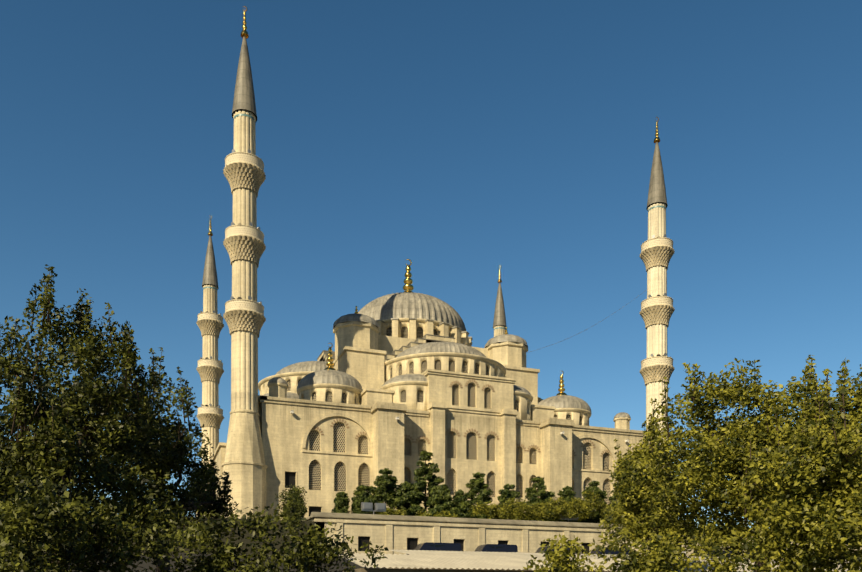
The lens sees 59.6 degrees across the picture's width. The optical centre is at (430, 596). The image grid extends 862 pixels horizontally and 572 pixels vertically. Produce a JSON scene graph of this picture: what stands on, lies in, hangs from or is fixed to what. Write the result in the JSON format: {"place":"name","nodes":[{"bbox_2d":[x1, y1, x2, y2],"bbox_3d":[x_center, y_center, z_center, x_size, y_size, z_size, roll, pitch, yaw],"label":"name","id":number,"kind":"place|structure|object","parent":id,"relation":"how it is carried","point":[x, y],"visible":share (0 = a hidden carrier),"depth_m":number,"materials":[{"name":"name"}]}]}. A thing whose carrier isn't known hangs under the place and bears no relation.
{"place":"outdoors","nodes":[
{"label":"outdoors","id":0,"kind":"place"},
{"bbox_2d":[0,264,169,571],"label":"tall tree","id":1,"kind":"object","parent":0,"point":[82,394],"depth_m":23.05,"materials":[{"name":"green plant"}]},
{"bbox_2d":[1,514,313,554],"bbox_3d":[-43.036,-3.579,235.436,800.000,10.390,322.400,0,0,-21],"label":"bush","id":2,"kind":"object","parent":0,"point":[245,542],"depth_m":72.81,"materials":[{"name":"green plant"}]},
{"bbox_2d":[284,488,306,520],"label":"tree","id":3,"kind":"object","parent":2,"relation":"on","point":[299,503],"visible":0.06,"depth_m":81.85,"materials":[{"name":"green plant"}]},
{"bbox_2d":[331,491,349,512],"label":"garden conifer","id":4,"kind":"object","parent":2,"relation":"on","point":[341,501],"visible":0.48,"depth_m":82.71,"materials":[{"name":"green plant"}]},
{"bbox_2d":[350,485,377,513],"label":"garden conifer","id":5,"kind":"object","parent":2,"relation":"on","point":[360,492],"visible":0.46,"depth_m":83.50,"materials":[{"name":"green plant"}]},
{"bbox_2d":[361,502,385,513],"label":"floodlight","id":6,"kind":"object","parent":2,"relation":"on","point":[378,507],"visible":0.88,"depth_m":78.33,"materials":[{"name":"silver metal"}]},
{"bbox_2d":[364,468,405,513],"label":"garden conifer","id":7,"kind":"object","parent":2,"relation":"on","point":[391,498],"depth_m":84.31,"materials":[{"name":"green plant"}]},
{"bbox_2d":[396,481,422,515],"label":"garden conifer","id":8,"kind":"object","parent":2,"relation":"on","point":[402,487],"visible":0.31,"depth_m":86.34,"materials":[{"name":"green plant"}]},
{"bbox_2d":[401,450,450,515],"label":"garden conifer","id":9,"kind":"object","parent":2,"relation":"on","point":[415,495],"depth_m":85.40,"materials":[{"name":"green plant"}]},
{"bbox_2d":[425,484,466,517],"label":"garden conifer","id":10,"kind":"object","parent":2,"relation":"on","point":[440,496],"depth_m":83.28,"materials":[{"name":"green plant"}]},
{"bbox_2d":[450,489,474,517],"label":"garden conifer","id":11,"kind":"object","parent":2,"relation":"on","point":[462,504],"visible":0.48,"depth_m":84.24,"materials":[{"name":"green plant"}]},
{"bbox_2d":[464,472,493,518],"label":"garden conifer","id":12,"kind":"object","parent":2,"relation":"on","point":[477,484],"depth_m":85.40,"materials":[{"name":"green plant"}]},
{"bbox_2d":[376,490,630,521],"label":"bushes","id":13,"kind":"object","parent":2,"relation":"on","point":[585,511],"visible":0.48,"depth_m":85.40,"materials":[{"name":"green plant"}]},
{"bbox_2d":[497,484,524,519],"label":"garden conifer","id":14,"kind":"object","parent":2,"relation":"on","point":[505,493],"depth_m":87.27,"materials":[{"name":"green plant"}]},
{"bbox_2d":[415,497,627,521],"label":"dark shrub leaves","id":15,"kind":"object","parent":2,"relation":"on","point":[520,508],"visible":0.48,"depth_m":85.68,"materials":[{"name":"green plant"}]},
{"bbox_2d":[522,476,559,521],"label":"garden conifer","id":16,"kind":"object","parent":2,"relation":"on","point":[532,493],"depth_m":89.22,"materials":[{"name":"green plant"}]},
{"bbox_2d":[557,513,578,521],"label":"hedge","id":17,"kind":"object","parent":2,"relation":"on","point":[568,519],"visible":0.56,"depth_m":87.22,"materials":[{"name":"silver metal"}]},
{"bbox_2d":[556,486,585,522],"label":"garden conifer","id":18,"kind":"object","parent":2,"relation":"on","point":[567,493],"visible":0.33,"depth_m":90.13,"materials":[{"name":"green plant"}]},
{"bbox_2d":[581,481,610,523],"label":"garden conifer","id":19,"kind":"object","parent":2,"relation":"on","point":[593,487],"visible":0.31,"depth_m":91.05,"materials":[{"name":"green plant"}]},
{"bbox_2d":[608,486,639,524],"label":"garden conifer","id":20,"kind":"object","parent":2,"relation":"on","point":[611,498],"visible":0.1,"depth_m":92.81,"materials":[{"name":"green plant"}]},
{"bbox_2d":[92,347,239,571],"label":"tree","id":21,"kind":"object","parent":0,"point":[167,460],"depth_m":30.23,"materials":[{"name":"green plant"}]},
{"bbox_2d":[5,551,386,571],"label":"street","id":22,"kind":"structure","parent":0,"point":[145,565],"depth_m":57.07,"materials":[{"name":"grey asphalt"}]},
{"bbox_2d":[407,542,460,554],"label":"police van","id":23,"kind":"object","parent":22,"relation":"on","point":[430,546],"visible":0.29,"depth_m":74.55,"materials":[{"name":"blue metal"}]},
{"bbox_2d":[475,544,517,551],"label":"police van","id":24,"kind":"object","parent":22,"relation":"on","point":[497,548],"visible":0.29,"depth_m":76.81,"materials":[{"name":"blue metal"}]},
{"bbox_2d":[535,546,580,553],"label":"police van","id":25,"kind":"object","parent":22,"relation":"on","point":[545,549],"visible":0.1,"depth_m":79.61,"materials":[{"name":"blue metal"}]},
{"bbox_2d":[591,547,632,554],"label":"police van","id":26,"kind":"object","parent":22,"relation":"on","point":[607,551],"visible":0.08,"depth_m":81.61,"materials":[{"name":"blue metal"}]},
{"bbox_2d":[0,0,861,527],"label":"sky","id":27,"kind":"structure","parent":0,"point":[460,140],"materials":[{"name":"blue"}]},
{"bbox_2d":[196,110,674,518],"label":"mosque","id":28,"kind":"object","parent":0,"point":[362,349],"visible":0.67,"depth_m":106.26,"materials":[{"name":"beige stone"}]},
{"bbox_2d":[260,375,305,394],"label":"half drum","id":29,"kind":"object","parent":28,"relation":"on","point":[264,388],"visible":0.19,"depth_m":116.72,"materials":[{"name":"stone"}]},
{"bbox_2d":[287,379,300,390],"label":"windows","id":30,"kind":"structure","parent":29,"relation":"in","point":[289,385],"depth_m":117.25,"materials":[{"name":"beige stone"}]},
{"bbox_2d":[299,388,359,404],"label":"dome drum","id":31,"kind":"object","parent":28,"relation":"attached to","point":[321,395],"visible":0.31,"depth_m":102.75,"materials":[{"name":"stone"}]},
{"bbox_2d":[312,391,355,403],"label":"windows","id":32,"kind":"structure","parent":31,"relation":"in","point":[329,397],"depth_m":103.00,"materials":[{"name":"grey glass"}]},
{"bbox_2d":[385,385,426,410],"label":"turret wall","id":33,"kind":"structure","parent":28,"relation":"on","point":[411,403],"depth_m":103.47,"materials":[{"name":"stone"}]},
{"bbox_2d":[401,390,422,401],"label":"windows","id":34,"kind":"structure","parent":33,"relation":"in","point":[419,395],"depth_m":103.92,"materials":[{"name":"grey glass"}]},
{"bbox_2d":[384,322,450,338],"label":"drum","id":35,"kind":"object","parent":28,"relation":"on","point":[418,324],"visible":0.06,"depth_m":122.03,"materials":[{"name":"stone"}]},
{"bbox_2d":[386,326,436,337],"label":"drum windows","id":36,"kind":"structure","parent":35,"relation":"in","point":[404,331],"depth_m":122.28,"materials":[{"name":"grey glass"}]},
{"bbox_2d":[205,224,660,405],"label":"balcony doors","id":37,"kind":"structure","parent":28,"relation":"on","point":[241,298],"depth_m":114.81,"materials":[{"name":"black"}]},
{"bbox_2d":[200,149,666,407],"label":"minaret loudspeakers","id":38,"kind":"object","parent":28,"relation":"on","point":[251,224],"visible":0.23,"depth_m":114.43,"materials":[{"name":"silver metal"}]},
{"bbox_2d":[203,114,665,329],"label":"minaret tile bands","id":39,"kind":"object","parent":28,"relation":"on","point":[255,123],"visible":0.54,"depth_m":115.14,"materials":[{"name":"beige stone"}]},
{"bbox_2d":[202,34,667,418],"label":"roofs","id":40,"kind":"structure","parent":28,"relation":"on","point":[397,306],"depth_m":116.08,"materials":[{"name":"grey metal"}]},
{"bbox_2d":[208,6,659,395],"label":"finials","id":41,"kind":"object","parent":40,"relation":"on","point":[408,286],"visible":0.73,"depth_m":119.25,"materials":[{"name":"gold metal"}]},
{"bbox_2d":[198,153,672,414],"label":"minaret balconies","id":42,"kind":"structure","parent":28,"relation":"on","point":[244,230],"depth_m":114.10,"materials":[{"name":"beige stone"}]},
{"bbox_2d":[384,356,503,382],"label":"half drum","id":43,"kind":"object","parent":28,"relation":"on","point":[494,370],"visible":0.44,"depth_m":108.17,"materials":[{"name":"stone"}]},
{"bbox_2d":[384,360,487,381],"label":"windows","id":44,"kind":"structure","parent":43,"relation":"in","point":[437,364],"depth_m":108.03,"materials":[{"name":"beige stone"}]},
{"bbox_2d":[285,422,610,515],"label":"windows","id":45,"kind":"structure","parent":28,"relation":"attached to","point":[340,468],"depth_m":102.74,"materials":[{"name":"beige metal"}]},
{"bbox_2d":[284,418,611,516],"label":"facade voussoirs","id":46,"kind":"object","parent":28,"relation":"attached to","point":[587,440],"visible":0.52,"depth_m":102.67,"materials":[{"name":"stone"}]},
{"bbox_2d":[290,410,628,441],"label":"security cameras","id":47,"kind":"object","parent":28,"relation":"attached to","point":[397,418],"visible":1,"depth_m":98.28,"materials":[{"name":"white paint"}]},
{"bbox_2d":[426,374,513,418],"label":"wall","id":48,"kind":"structure","parent":28,"relation":"on","point":[439,389],"depth_m":105.25,"materials":[{"name":"beige stone"}]},
{"bbox_2d":[452,383,490,408],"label":"arched windows","id":49,"kind":"structure","parent":48,"relation":"in","point":[471,396],"depth_m":105.98,"materials":[{"name":"beige stone"}]},
{"bbox_2d":[449,379,494,391],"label":"arches","id":50,"kind":"structure","parent":48,"relation":"attached to","point":[472,381],"depth_m":105.46,"materials":[{"name":"beige stone"}]},
{"bbox_2d":[514,395,530,420],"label":"exedra drum","id":51,"kind":"object","parent":28,"relation":"on","point":[524,412],"visible":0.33,"depth_m":109.34,"materials":[{"name":"stone"}]},
{"bbox_2d":[515,400,518,411],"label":"window","id":52,"kind":"structure","parent":51,"relation":"in","point":[516,405],"depth_m":109.18,"materials":[{"name":"beige stone"}]},
{"bbox_2d":[554,411,588,425],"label":"dome drum","id":53,"kind":"object","parent":28,"relation":"on","point":[575,416],"visible":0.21,"depth_m":115.68,"materials":[{"name":"stone"}]},
{"bbox_2d":[554,414,581,424],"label":"windows","id":54,"kind":"structure","parent":53,"relation":"in","point":[568,416],"depth_m":116.10,"materials":[{"name":"grey glass"}]},
{"bbox_2d":[524,289,647,353],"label":"overhead cable","id":55,"kind":"object","parent":28,"relation":"attached to","point":[584,330],"visible":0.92,"depth_m":119.53,"materials":[{"name":"grey plastic"}]},
{"bbox_2d":[261,402,644,519],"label":"mosque walls","id":56,"kind":"structure","parent":0,"point":[283,430],"depth_m":100.31,"materials":[{"name":"beige stone"}]},
{"bbox_2d":[337,567,621,571],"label":"shed walls","id":57,"kind":"structure","parent":0,"point":[402,569],"depth_m":33.48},
{"bbox_2d":[339,553,860,571],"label":"shed roof","id":58,"kind":"structure","parent":57,"relation":"on","point":[411,561],"depth_m":36.30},
{"bbox_2d":[305,512,861,558],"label":"precinct wall","id":59,"kind":"structure","parent":0,"point":[376,533],"depth_m":79.54,"materials":[{"name":"stone"}]},
{"bbox_2d":[358,536,853,553],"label":"wall openings","id":60,"kind":"object","parent":59,"relation":"in","point":[412,543],"visible":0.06,"depth_m":78.52,"materials":[{"name":"black"}]},
{"bbox_2d":[388,549,848,562],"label":"road","id":61,"kind":"structure","parent":0,"point":[463,553],"depth_m":48.55,"materials":[{"name":"grey asphalt"}]},
{"bbox_2d":[695,550,731,556],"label":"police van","id":62,"kind":"object","parent":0,"point":[714,551],"visible":0.1,"depth_m":86.81,"materials":[{"name":"blue"}]},
{"bbox_2d":[619,355,861,571],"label":"tree","id":63,"kind":"object","parent":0,"point":[824,516],"depth_m":25.08,"materials":[{"name":"green plant"}]},
{"label":"terrain","id":64,"kind":"structure","parent":0,"visible":0},
{"bbox_2d":[0,458,388,571],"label":"bushes","id":65,"kind":"object","parent":64,"relation":"on","point":[45,512],"visible":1,"depth_m":18.63,"materials":[{"name":"green plant"}]},
{"bbox_2d":[597,423,699,571],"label":"tree","id":66,"kind":"object","parent":64,"relation":"on","point":[633,499],"depth_m":35.13,"materials":[{"name":"green plant"}]},
{"bbox_2d":[522,525,812,571],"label":"bushes","id":67,"kind":"object","parent":64,"relation":"on","point":[654,559],"visible":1,"depth_m":21.56,"materials":[{"name":"green plant"}]}
]}

